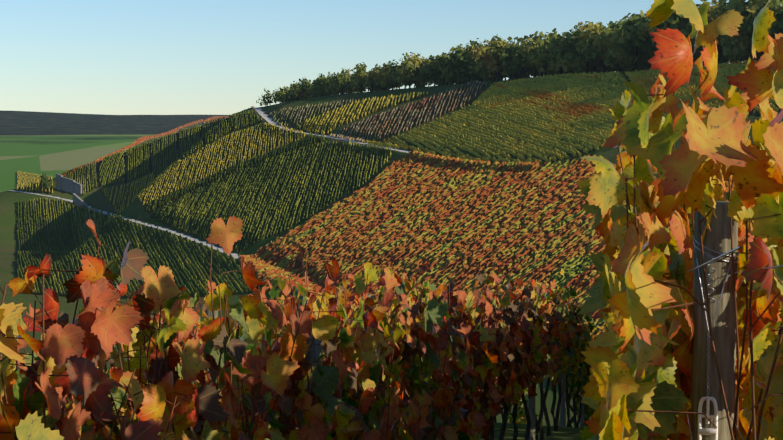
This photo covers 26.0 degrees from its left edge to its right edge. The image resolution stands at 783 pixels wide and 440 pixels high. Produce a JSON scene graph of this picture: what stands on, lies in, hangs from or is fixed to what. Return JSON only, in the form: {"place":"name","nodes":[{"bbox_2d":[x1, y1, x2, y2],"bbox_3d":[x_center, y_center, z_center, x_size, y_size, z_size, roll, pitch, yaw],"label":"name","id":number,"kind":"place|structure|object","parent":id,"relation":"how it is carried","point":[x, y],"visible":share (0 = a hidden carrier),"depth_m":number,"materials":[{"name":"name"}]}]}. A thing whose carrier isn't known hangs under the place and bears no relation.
{"place":"outdoors","nodes":[
{"label":"outdoors","id":0,"kind":"place"},
{"bbox_2d":[8,190,392,332],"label":"road","id":1,"kind":"structure","parent":0,"point":[235,256],"depth_m":840.24,"materials":[{"name":"grey asphalt"}]},
{"bbox_2d":[0,0,781,114],"label":"sky","id":2,"kind":"structure","parent":0,"point":[105,57],"materials":[{"name":"blue"}]},
{"bbox_2d":[0,69,782,439],"bbox_3d":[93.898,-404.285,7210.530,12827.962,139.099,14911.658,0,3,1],"label":"terrain","id":3,"kind":"structure","parent":0,"point":[52,145],"depth_m":967.67,"materials":[{"name":"green plant"}]},
{"bbox_2d":[16,171,52,193],"bbox_3d":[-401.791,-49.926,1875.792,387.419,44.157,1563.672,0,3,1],"label":"vineyard plot","id":4,"kind":"object","parent":3,"relation":"on","point":[23,185],"visible":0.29,"depth_m":2196.67,"materials":[{"name":"yellow plant"}]},
{"bbox_2d":[40,172,52,190],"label":"wall tree","id":5,"kind":"object","parent":3,"relation":"on","point":[48,184],"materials":[{"name":"green plant"}]},
{"bbox_2d":[56,174,87,207],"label":"retaining wall","id":6,"kind":"structure","parent":3,"relation":"on","point":[73,187],"depth_m":1088.76,"materials":[{"name":"stone"}]},
{"bbox_2d":[62,161,96,195],"bbox_3d":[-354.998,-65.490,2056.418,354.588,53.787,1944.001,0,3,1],"label":"grapevines","id":7,"kind":"object","parent":3,"relation":"on","point":[88,170],"visible":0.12,"depth_m":1118.28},
{"bbox_2d":[96,161,101,187],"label":"stair path","id":8,"kind":"structure","parent":3,"relation":"on","point":[97,170],"depth_m":1114.76,"materials":[{"name":"stone"}]},
{"bbox_2d":[99,151,124,185],"bbox_3d":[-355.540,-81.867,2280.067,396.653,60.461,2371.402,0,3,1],"label":"grapevines","id":9,"kind":"object","parent":3,"relation":"on","point":[121,153],"visible":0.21,"depth_m":1120.04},
{"bbox_2d":[123,148,129,182],"bbox_3d":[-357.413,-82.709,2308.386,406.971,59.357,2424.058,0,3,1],"label":"stair path","id":10,"kind":"structure","parent":3,"relation":"on","point":[124,171],"depth_m":1114.31,"materials":[{"name":"stone"}]},
{"bbox_2d":[126,138,152,180],"bbox_3d":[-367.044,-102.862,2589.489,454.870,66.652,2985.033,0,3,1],"label":"grapevines","id":11,"kind":"object","parent":3,"relation":"on","point":[148,142],"visible":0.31,"depth_m":1130.48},
{"bbox_2d":[16,197,273,296],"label":"vineyard plot","id":12,"kind":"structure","parent":3,"relation":"on","point":[67,253],"depth_m":832.51,"materials":[{"name":"green plant"}]},
{"bbox_2d":[148,139,154,171],"bbox_3d":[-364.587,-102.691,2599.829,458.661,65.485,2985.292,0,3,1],"label":"stair path","id":13,"kind":"structure","parent":3,"relation":"on","point":[150,165],"depth_m":1123.57,"materials":[{"name":"stone"}]},
{"bbox_2d":[60,106,253,176],"bbox_3d":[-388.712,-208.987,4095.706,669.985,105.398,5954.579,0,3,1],"label":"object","id":14,"kind":"object","parent":3,"relation":"on","point":[140,140],"visible":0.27,"depth_m":4136.11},
{"bbox_2d":[151,130,181,175],"bbox_3d":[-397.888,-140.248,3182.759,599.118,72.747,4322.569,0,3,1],"label":"grapevines","id":15,"kind":"object","parent":3,"relation":"on","point":[159,138],"visible":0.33,"depth_m":1136.02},
{"bbox_2d":[176,129,182,159],"bbox_3d":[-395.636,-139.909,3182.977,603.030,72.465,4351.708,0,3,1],"label":"stair path","id":16,"kind":"structure","parent":3,"relation":"on","point":[177,142],"depth_m":1145.69,"materials":[{"name":"stone"}]},
{"bbox_2d":[179,122,202,157],"bbox_3d":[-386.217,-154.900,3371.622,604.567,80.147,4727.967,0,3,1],"label":"grapevines","id":17,"kind":"object","parent":3,"relation":"on","point":[195,143],"visible":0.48,"depth_m":1145.57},
{"bbox_2d":[199,122,205,144],"bbox_3d":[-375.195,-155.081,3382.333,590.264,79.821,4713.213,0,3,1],"label":"stair path","id":18,"kind":"structure","parent":3,"relation":"on","point":[203,139],"depth_m":1149.54,"materials":[{"name":"stone"}]},
{"bbox_2d":[102,122,304,213],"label":"vineyard rows","id":19,"kind":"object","parent":3,"relation":"on","point":[154,183],"depth_m":966.17,"materials":[{"name":"green plant"}]},
{"bbox_2d":[202,116,230,142],"bbox_3d":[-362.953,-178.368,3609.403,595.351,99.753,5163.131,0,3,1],"label":"grapevines","id":20,"kind":"object","parent":3,"relation":"on","point":[214,128],"visible":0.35,"depth_m":1088.29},
{"bbox_2d":[145,132,324,212],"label":"vineyard rows","id":21,"kind":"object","parent":3,"relation":"on","point":[149,206],"depth_m":908.23,"materials":[{"name":"green plant"}]},
{"bbox_2d":[228,110,261,130],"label":"grapevines","id":22,"kind":"object","parent":3,"relation":"on","point":[242,120],"visible":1,"depth_m":1066.62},
{"bbox_2d":[256,88,276,105],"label":"ridge tree","id":23,"kind":"object","parent":3,"relation":"on","point":[268,95],"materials":[{"name":"green plant"}]},
{"bbox_2d":[0,266,542,424],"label":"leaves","id":24,"kind":"object","parent":3,"relation":"on","point":[190,302],"depth_m":10.94,"materials":[{"name":"plant"}]},
{"bbox_2d":[20,280,322,412],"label":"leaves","id":25,"kind":"object","parent":24,"relation":"attached to","point":[127,302],"visible":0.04,"depth_m":9.14,"materials":[{"name":"red plant"}]},
{"bbox_2d":[151,140,395,252],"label":"vineyard plot","id":26,"kind":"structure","parent":3,"relation":"on","point":[172,207],"depth_m":834.48,"materials":[{"name":"green plant"}]},
{"bbox_2d":[271,87,286,102],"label":"ridge tree","id":27,"kind":"object","parent":3,"relation":"on","point":[277,96],"visible":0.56,"depth_m":1167.76,"materials":[{"name":"green plant"}]},
{"bbox_2d":[277,91,288,102],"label":"ridge tree","id":28,"kind":"object","parent":3,"relation":"on","point":[281,95],"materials":[{"name":"green plant"}]},
{"bbox_2d":[277,86,290,102],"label":"ridge tree","id":29,"kind":"object","parent":3,"relation":"on","point":[286,88],"visible":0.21,"depth_m":1167.72,"materials":[{"name":"green plant"}]},
{"bbox_2d":[286,89,293,101],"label":"ridge tree","id":30,"kind":"object","parent":3,"relation":"on","point":[290,99],"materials":[{"name":"green plant"}]},
{"bbox_2d":[289,82,300,99],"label":"ridge tree","id":31,"kind":"object","parent":3,"relation":"on","point":[299,96],"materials":[{"name":"green plant"}]},
{"bbox_2d":[289,85,304,99],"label":"ridge tree","id":32,"kind":"object","parent":3,"relation":"on","point":[296,93],"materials":[{"name":"green plant"}]},
{"bbox_2d":[291,77,311,98],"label":"ridge tree","id":33,"kind":"object","parent":3,"relation":"on","point":[301,85],"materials":[{"name":"green plant"}]},
{"bbox_2d":[270,99,355,126],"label":"vineyard plot","id":34,"kind":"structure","parent":3,"relation":"on","point":[275,117],"depth_m":1015.16,"materials":[{"name":"green plant"}]},
{"bbox_2d":[309,73,329,95],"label":"ridge tree","id":35,"kind":"object","parent":3,"relation":"on","point":[323,81],"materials":[{"name":"green plant"}]},
{"bbox_2d":[310,81,330,95],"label":"ridge tree","id":36,"kind":"object","parent":3,"relation":"on","point":[312,85],"visible":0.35,"depth_m":1114.68,"materials":[{"name":"green plant"}]},
{"bbox_2d":[315,72,340,94],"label":"ridge tree","id":37,"kind":"object","parent":3,"relation":"on","point":[329,76],"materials":[{"name":"green plant"}]},
{"bbox_2d":[328,68,354,92],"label":"ridge tree","id":38,"kind":"object","parent":3,"relation":"on","point":[335,77],"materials":[{"name":"green plant"}]},
{"bbox_2d":[331,72,354,93],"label":"ridge tree","id":39,"kind":"object","parent":3,"relation":"on","point":[343,82],"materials":[{"name":"green plant"}]},
{"bbox_2d":[352,86,366,91],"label":"bush","id":40,"kind":"object","parent":3,"relation":"on","point":[359,89],"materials":[{"name":"green plant"}]},
{"bbox_2d":[350,62,369,91],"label":"ridge tree","id":41,"kind":"object","parent":3,"relation":"on","point":[358,77],"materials":[{"name":"green plant"}]},
{"bbox_2d":[297,92,427,134],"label":"vineyard plot","id":42,"kind":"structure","parent":3,"relation":"on","point":[344,108],"depth_m":955.46,"materials":[{"name":"plant"}]},
{"bbox_2d":[362,74,375,90],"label":"ridge tree","id":43,"kind":"object","parent":3,"relation":"on","point":[368,83],"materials":[{"name":"green plant"}]},
{"bbox_2d":[368,64,386,89],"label":"ridge tree","id":44,"kind":"object","parent":3,"relation":"on","point":[370,71],"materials":[{"name":"green plant"}]},
{"bbox_2d":[371,63,397,89],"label":"ridge tree","id":45,"kind":"object","parent":3,"relation":"on","point":[383,81],"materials":[{"name":"green plant"}]},
{"bbox_2d":[376,60,399,89],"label":"ridge tree","id":46,"kind":"object","parent":3,"relation":"on","point":[390,69],"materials":[{"name":"green plant"}]},
{"bbox_2d":[206,294,583,439],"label":"posts","id":47,"kind":"object","parent":3,"relation":"on","point":[315,352],"visible":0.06,"depth_m":17.54,"materials":[{"name":"brown wood"}]},
{"bbox_2d":[0,219,519,439],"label":"vine canes","id":48,"kind":"object","parent":47,"relation":"attached to","point":[146,357],"visible":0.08,"depth_m":5.06,"materials":[{"name":"brown wood"}]},
{"bbox_2d":[390,52,425,87],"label":"ridge tree","id":49,"kind":"object","parent":3,"relation":"on","point":[408,70],"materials":[{"name":"green plant"}]},
{"bbox_2d":[330,80,486,141],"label":"vineyard plot","id":50,"kind":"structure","parent":3,"relation":"on","point":[353,138],"depth_m":897.11,"materials":[{"name":"green plant"}]},
{"bbox_2d":[399,57,423,87],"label":"ridge tree","id":51,"kind":"object","parent":3,"relation":"on","point":[418,84],"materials":[{"name":"green plant"}]},
{"bbox_2d":[413,69,433,86],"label":"ridge tree","id":52,"kind":"object","parent":3,"relation":"on","point":[424,82],"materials":[{"name":"green plant"}]},
{"bbox_2d":[257,245,597,439],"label":"vine row","id":53,"kind":"object","parent":3,"relation":"on","point":[554,336],"depth_m":10.36,"materials":[{"name":"plant"}]},
{"bbox_2d":[0,216,388,439],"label":"vine leaves","id":54,"kind":"object","parent":53,"relation":"on","point":[84,343],"visible":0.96,"depth_m":4.64,"materials":[{"name":"red plant"}]},
{"bbox_2d":[419,55,446,85],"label":"ridge tree","id":55,"kind":"object","parent":3,"relation":"on","point":[432,74],"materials":[{"name":"green plant"}]},
{"bbox_2d":[427,52,457,84],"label":"ridge tree","id":56,"kind":"object","parent":3,"relation":"on","point":[434,63],"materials":[{"name":"green plant"}]},
{"bbox_2d":[239,150,657,384],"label":"plot","id":57,"kind":"object","parent":3,"relation":"on","point":[429,196],"visible":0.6,"depth_m":664.87,"materials":[{"name":"plant"}]},
{"bbox_2d":[437,45,474,83],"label":"ridge tree","id":58,"kind":"object","parent":3,"relation":"on","point":[453,60],"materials":[{"name":"green plant"}]},
{"bbox_2d":[447,38,485,81],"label":"ridge tree","id":59,"kind":"object","parent":3,"relation":"on","point":[468,51],"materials":[{"name":"green plant"}]},
{"bbox_2d":[468,37,503,80],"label":"ridge tree","id":60,"kind":"object","parent":3,"relation":"on","point":[484,47],"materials":[{"name":"green plant"}]},
{"bbox_2d":[472,34,519,80],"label":"ridge tree","id":61,"kind":"object","parent":3,"relation":"on","point":[481,53],"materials":[{"name":"green plant"}]},
{"bbox_2d":[363,71,632,163],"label":"vineyard plot","id":62,"kind":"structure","parent":3,"relation":"on","point":[558,97],"depth_m":792.91,"materials":[{"name":"green plant"}]},
{"bbox_2d":[485,36,510,79],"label":"ridge tree","id":63,"kind":"object","parent":3,"relation":"on","point":[495,51],"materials":[{"name":"green plant"}]},
{"bbox_2d":[502,65,517,79],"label":"ridge tree","id":64,"kind":"object","parent":3,"relation":"on","point":[507,74],"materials":[{"name":"green plant"}]},
{"bbox_2d":[497,36,532,78],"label":"ridge tree","id":65,"kind":"object","parent":3,"relation":"on","point":[509,57],"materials":[{"name":"green plant"}]},
{"bbox_2d":[511,69,525,77],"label":"ridge tree","id":66,"kind":"object","parent":3,"relation":"on","point":[518,74],"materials":[{"name":"green plant"}]},
{"bbox_2d":[511,67,539,78],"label":"ridge tree","id":67,"kind":"object","parent":3,"relation":"on","point":[526,75],"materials":[{"name":"green plant"}]},
{"bbox_2d":[516,54,546,76],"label":"ridge tree","id":68,"kind":"object","parent":3,"relation":"on","point":[525,63],"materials":[{"name":"green plant"}]},
{"bbox_2d":[516,31,551,76],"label":"ridge tree","id":69,"kind":"object","parent":3,"relation":"on","point":[532,48],"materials":[{"name":"green plant"}]},
{"bbox_2d":[524,28,559,74],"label":"ridge tree","id":70,"kind":"object","parent":3,"relation":"on","point":[550,34],"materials":[{"name":"green plant"}]},
{"bbox_2d":[531,66,556,75],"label":"ridge tree","id":71,"kind":"object","parent":3,"relation":"on","point":[549,72],"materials":[{"name":"green plant"}]},
{"bbox_2d":[534,35,575,73],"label":"ridge tree","id":72,"kind":"object","parent":3,"relation":"on","point":[552,54],"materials":[{"name":"green plant"}]},
{"bbox_2d":[543,32,567,73],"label":"ridge tree","id":73,"kind":"object","parent":3,"relation":"on","point":[563,36],"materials":[{"name":"green plant"}]},
{"bbox_2d":[558,25,583,72],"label":"ridge tree","id":74,"kind":"object","parent":3,"relation":"on","point":[571,34],"visible":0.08,"depth_m":912.03,"materials":[{"name":"green plant"}]},
{"bbox_2d":[556,21,603,72],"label":"ridge tree","id":75,"kind":"object","parent":3,"relation":"on","point":[576,61],"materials":[{"name":"green plant"}]},
{"bbox_2d":[571,39,598,73],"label":"ridge tree","id":76,"kind":"object","parent":3,"relation":"on","point":[585,67],"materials":[{"name":"green plant"}]},
{"bbox_2d":[567,21,616,71],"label":"ridge tree","id":77,"kind":"object","parent":3,"relation":"on","point":[578,38],"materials":[{"name":"green plant"}]},
{"bbox_2d":[581,24,615,72],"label":"ridge tree","id":78,"kind":"object","parent":3,"relation":"on","point":[599,44],"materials":[{"name":"green plant"}]},
{"bbox_2d":[595,58,611,72],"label":"ridge tree","id":79,"kind":"object","parent":3,"relation":"on","point":[599,63],"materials":[{"name":"green plant"}]},
{"bbox_2d":[606,37,635,70],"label":"ridge tree","id":80,"kind":"object","parent":3,"relation":"on","point":[610,40],"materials":[{"name":"green plant"}]},
{"bbox_2d":[602,21,639,70],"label":"ridge tree","id":81,"kind":"object","parent":3,"relation":"on","point":[610,34],"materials":[{"name":"green plant"}]},
{"bbox_2d":[608,19,639,71],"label":"ridge tree","id":82,"kind":"object","parent":3,"relation":"on","point":[613,26],"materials":[{"name":"green plant"}]},
{"bbox_2d":[603,10,646,70],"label":"ridge tree","id":83,"kind":"object","parent":3,"relation":"on","point":[623,56],"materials":[{"name":"green plant"}]},
{"bbox_2d":[628,48,649,69],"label":"ridge tree","id":84,"kind":"object","parent":3,"relation":"on","point":[641,66],"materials":[{"name":"green plant"}]},
{"bbox_2d":[618,7,663,53],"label":"ridge tree","id":85,"kind":"object","parent":3,"relation":"on","point":[641,35],"visible":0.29,"depth_m":839.50,"materials":[{"name":"green plant"}]},
{"bbox_2d":[634,47,654,67],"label":"ridge tree","id":86,"kind":"object","parent":3,"relation":"on","point":[644,56],"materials":[{"name":"green plant"}]},
{"bbox_2d":[651,10,704,62],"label":"ridge tree","id":87,"kind":"object","parent":3,"relation":"on","point":[670,22],"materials":[{"name":"green plant"}]},
{"bbox_2d":[617,87,782,439],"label":"vine canes","id":88,"kind":"object","parent":3,"relation":"on","point":[739,362],"visible":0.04,"depth_m":2.78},
{"bbox_2d":[577,0,782,439],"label":"leaves","id":89,"kind":"object","parent":88,"relation":"attached to","point":[633,361],"visible":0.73,"depth_m":2.87,"materials":[{"name":"yellow plant"}]},
{"bbox_2d":[677,0,726,50],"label":"ridge tree","id":90,"kind":"object","parent":3,"relation":"on","point":[690,29],"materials":[{"name":"green plant"}]},
{"bbox_2d":[679,0,724,64],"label":"ridge tree","id":91,"kind":"object","parent":3,"relation":"on","point":[719,48],"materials":[{"name":"green plant"}]},
{"bbox_2d":[625,59,779,121],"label":"vineyard plot","id":92,"kind":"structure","parent":3,"relation":"on","point":[645,80],"depth_m":747.55,"materials":[{"name":"green plant"}]},
{"bbox_2d":[691,201,737,439],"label":"wooden post","id":93,"kind":"object","parent":3,"relation":"on","point":[717,238],"visible":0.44,"depth_m":3.56,"materials":[{"name":"grey wood"}]},
{"bbox_2d":[686,236,782,439],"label":"trellis wires","id":94,"kind":"object","parent":93,"relation":"attached to","point":[718,258],"visible":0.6,"depth_m":3.54,"materials":[{"name":"silver metal"}]},
{"bbox_2d":[698,396,717,439],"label":"wire tensioner","id":95,"kind":"object","parent":94,"relation":"attached to","point":[708,431],"visible":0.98,"depth_m":3.55,"materials":[{"name":"white metal"}]},
{"bbox_2d":[697,49,737,62],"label":"ridge tree","id":96,"kind":"object","parent":3,"relation":"on","point":[722,58],"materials":[{"name":"green plant"}]},
{"bbox_2d":[710,1,757,61],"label":"ridge tree","id":97,"kind":"object","parent":3,"relation":"on","point":[737,47],"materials":[{"name":"green plant"}]},
{"bbox_2d":[730,57,758,61],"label":"ridge tree","id":98,"kind":"object","parent":3,"relation":"on","point":[747,58],"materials":[{"name":"green plant"}]},
{"bbox_2d":[715,0,782,57],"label":"ridge tree","id":99,"kind":"object","parent":3,"relation":"on","point":[749,10],"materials":[{"name":"green plant"}]},
{"bbox_2d":[254,107,779,164],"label":"road","id":100,"kind":"structure","parent":0,"point":[265,117],"depth_m":943.51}
]}

